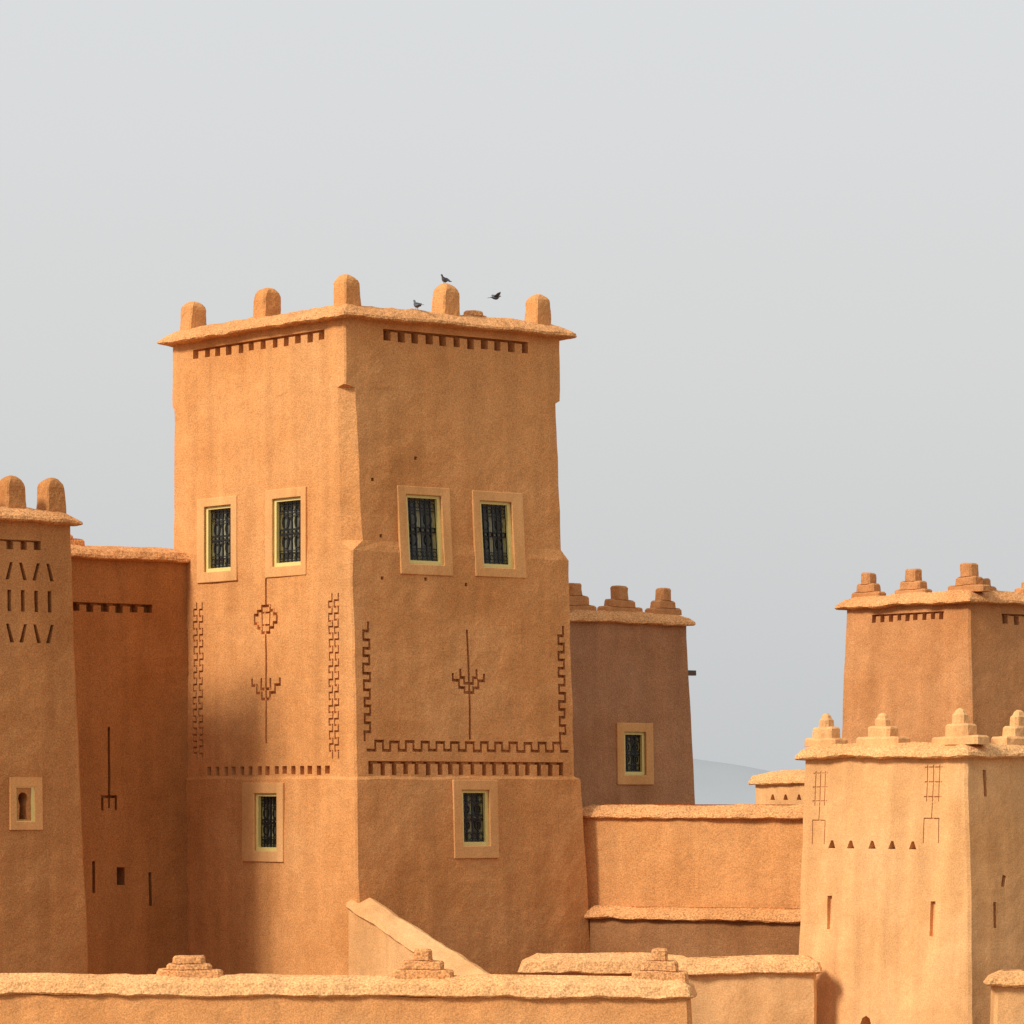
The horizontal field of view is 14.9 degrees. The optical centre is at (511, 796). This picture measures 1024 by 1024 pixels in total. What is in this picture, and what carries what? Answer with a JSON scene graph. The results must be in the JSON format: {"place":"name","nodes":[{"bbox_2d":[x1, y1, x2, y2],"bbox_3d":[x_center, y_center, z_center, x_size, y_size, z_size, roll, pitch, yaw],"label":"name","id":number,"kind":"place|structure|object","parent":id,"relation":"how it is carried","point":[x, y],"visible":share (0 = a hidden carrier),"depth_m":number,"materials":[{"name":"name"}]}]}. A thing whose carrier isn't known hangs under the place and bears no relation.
{"place":"outdoors","nodes":[
{"label":"outdoors","id":0,"kind":"place"},
{"bbox_2d":[0,995,690,1023],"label":"clay parapet wall","id":1,"kind":"structure","parent":0,"point":[94,1009],"depth_m":70.42,"materials":[{"name":"paint"}]},
{"bbox_2d":[0,972,696,999],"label":"coping","id":2,"kind":"object","parent":1,"relation":"on","point":[299,985],"visible":1,"depth_m":70.41,"materials":[{"name":"soil"}]},
{"bbox_2d":[156,955,222,977],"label":"merlon","id":3,"kind":"object","parent":2,"relation":"on","point":[180,966],"visible":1,"depth_m":70.84,"materials":[{"name":"soil"}]},
{"bbox_2d":[392,949,453,977],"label":"merlon","id":4,"kind":"object","parent":2,"relation":"on","point":[423,964],"visible":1,"depth_m":70.40,"materials":[{"name":"soil"}]},
{"bbox_2d":[631,947,686,981],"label":"merlon","id":5,"kind":"object","parent":2,"relation":"on","point":[658,965],"visible":1,"depth_m":69.95,"materials":[{"name":"soil"}]},
{"bbox_2d":[155,274,589,975],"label":"kasbah tower","id":6,"kind":"structure","parent":0,"point":[367,520],"depth_m":81.79,"materials":[{"name":"paint"}]},
{"bbox_2d":[216,511,229,565],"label":"window pane","id":7,"kind":"structure","parent":6,"relation":"in","point":[228,511],"depth_m":83.82,"materials":[{"name":"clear glass"}]},
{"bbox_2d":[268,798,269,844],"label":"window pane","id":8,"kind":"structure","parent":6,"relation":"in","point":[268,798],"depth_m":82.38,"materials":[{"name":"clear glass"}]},
{"bbox_2d":[285,503,298,560],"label":"window pane","id":9,"kind":"structure","parent":6,"relation":"in","point":[297,503],"depth_m":81.84,"materials":[{"name":"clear glass"}]},
{"bbox_2d":[413,300,422,310],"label":"pigeon","id":10,"kind":"object","parent":6,"relation":"on","point":[416,304],"visible":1,"depth_m":81.25,"materials":[{"name":"grey"}]},
{"bbox_2d":[407,500,431,558],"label":"window pane","id":11,"kind":"structure","parent":6,"relation":"in","point":[422,513],"depth_m":81.30,"materials":[{"name":"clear glass"}]},
{"bbox_2d":[441,274,451,283],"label":"pigeon","id":12,"kind":"object","parent":6,"relation":"on","point":[444,279],"visible":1,"depth_m":81.98,"materials":[{"name":"grey"}]},
{"bbox_2d":[463,795,478,839],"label":"window pane","id":13,"kind":"structure","parent":6,"relation":"in","point":[474,798],"depth_m":81.82,"materials":[{"name":"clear glass"}]},
{"bbox_2d":[481,507,501,562],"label":"window pane","id":14,"kind":"structure","parent":6,"relation":"in","point":[494,518],"depth_m":82.50,"materials":[{"name":"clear glass"}]},
{"bbox_2d":[489,292,500,299],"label":"pigeon","id":15,"kind":"object","parent":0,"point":[496,296],"visible":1,"depth_m":81.46,"materials":[{"name":"grey"}]},
{"bbox_2d":[0,0,1023,771],"label":"sky","id":16,"kind":"structure","parent":0,"point":[780,243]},
{"bbox_2d":[524,974,630,976],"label":"clay court wall","id":17,"kind":"structure","parent":0,"point":[619,975],"depth_m":77.59,"materials":[{"name":"soil"}]},
{"bbox_2d":[518,953,687,975],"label":"coping","id":18,"kind":"object","parent":17,"relation":"on","point":[580,964],"visible":0.7,"depth_m":77.56,"materials":[{"name":"soil"}]},
{"bbox_2d":[569,583,695,808],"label":"kasbah tower","id":19,"kind":"structure","parent":0,"point":[630,672],"depth_m":90.90,"materials":[{"name":"paint"}]},
{"bbox_2d":[625,737,634,769],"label":"window pane","id":20,"kind":"structure","parent":19,"relation":"in","point":[633,742],"depth_m":91.16,"materials":[{"name":"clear glass"}]},
{"bbox_2d":[692,758,772,804],"bbox_3d":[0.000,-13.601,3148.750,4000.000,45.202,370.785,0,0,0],"label":"hills","id":21,"kind":"structure","parent":0,"point":[717,783],"depth_m":3091.87,"materials":[{"name":"grey"}]},
{"bbox_2d":[749,769,804,804],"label":"clay house","id":22,"kind":"structure","parent":0,"point":[783,787],"depth_m":99.93,"materials":[{"name":"paint"}]},
{"bbox_2d":[793,707,1023,1023],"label":"kasbah tower","id":23,"kind":"structure","parent":0,"point":[911,909],"depth_m":72.98,"materials":[{"name":"soil"}]},
{"bbox_2d":[833,563,1023,743],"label":"kasbah tower","id":24,"kind":"structure","parent":0,"point":[923,663],"depth_m":95.96,"materials":[{"name":"soil"}]},
{"bbox_2d":[991,986,1023,1023],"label":"clay court wall","id":25,"kind":"structure","parent":0,"point":[1007,1005],"depth_m":68.59,"materials":[{"name":"paint"}]},
{"bbox_2d":[984,969,1023,987],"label":"coping","id":26,"kind":"object","parent":25,"relation":"on","point":[1006,978],"visible":1,"depth_m":68.54,"materials":[{"name":"soil"}]},
{"label":"ground","id":27,"kind":"structure","parent":0,"visible":0},
{"bbox_2d":[0,476,88,972],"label":"kasbah tower","id":28,"kind":"structure","parent":27,"relation":"on","point":[43,929],"depth_m":78.48,"materials":[{"name":"paint"}]},
{"bbox_2d":[71,558,188,973],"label":"walls","id":29,"kind":"structure","parent":27,"relation":"on","point":[130,626],"depth_m":83.52,"materials":[{"name":"orange soil"}]},
{"bbox_2d":[70,543,191,563],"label":"cornice","id":30,"kind":"structure","parent":29,"relation":"on","point":[116,553],"depth_m":83.45,"materials":[{"name":"soil"}]},
{"bbox_2d":[70,535,83,543],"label":"clay mound","id":31,"kind":"object","parent":30,"relation":"on","point":[75,541],"visible":0.12,"depth_m":83.27,"materials":[{"name":"soil"}]},
{"bbox_2d":[346,898,490,975],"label":"sloped wall","id":32,"kind":"structure","parent":27,"relation":"on","point":[383,939],"depth_m":78.82,"materials":[{"name":"soil"}]},
{"bbox_2d":[584,818,803,926],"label":"clay terrace wall","id":33,"kind":"structure","parent":27,"relation":"on","point":[677,862],"depth_m":82.74,"materials":[{"name":"paint"}]},
{"bbox_2d":[584,804,803,819],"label":"coping","id":34,"kind":"object","parent":33,"relation":"on","point":[667,811],"visible":0.78,"depth_m":82.70,"materials":[{"name":"soil"}]},
{"bbox_2d":[589,918,798,956],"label":"clay terrace wall","id":35,"kind":"structure","parent":27,"relation":"on","point":[693,938],"depth_m":82.22,"materials":[{"name":"brown paint"}]},
{"bbox_2d":[583,905,798,922],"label":"coping","id":36,"kind":"object","parent":35,"relation":"on","point":[740,914],"visible":0.79,"depth_m":82.14,"materials":[{"name":"soil"}]},
{"bbox_2d":[687,974,816,1023],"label":"clay court wall","id":37,"kind":"structure","parent":27,"relation":"on","point":[755,999],"depth_m":74.01,"materials":[{"name":"paint"}]},
{"bbox_2d":[677,955,822,975],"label":"coping","id":38,"kind":"object","parent":37,"relation":"on","point":[726,965],"visible":0.88,"depth_m":73.94,"materials":[{"name":"soil"}]}
]}

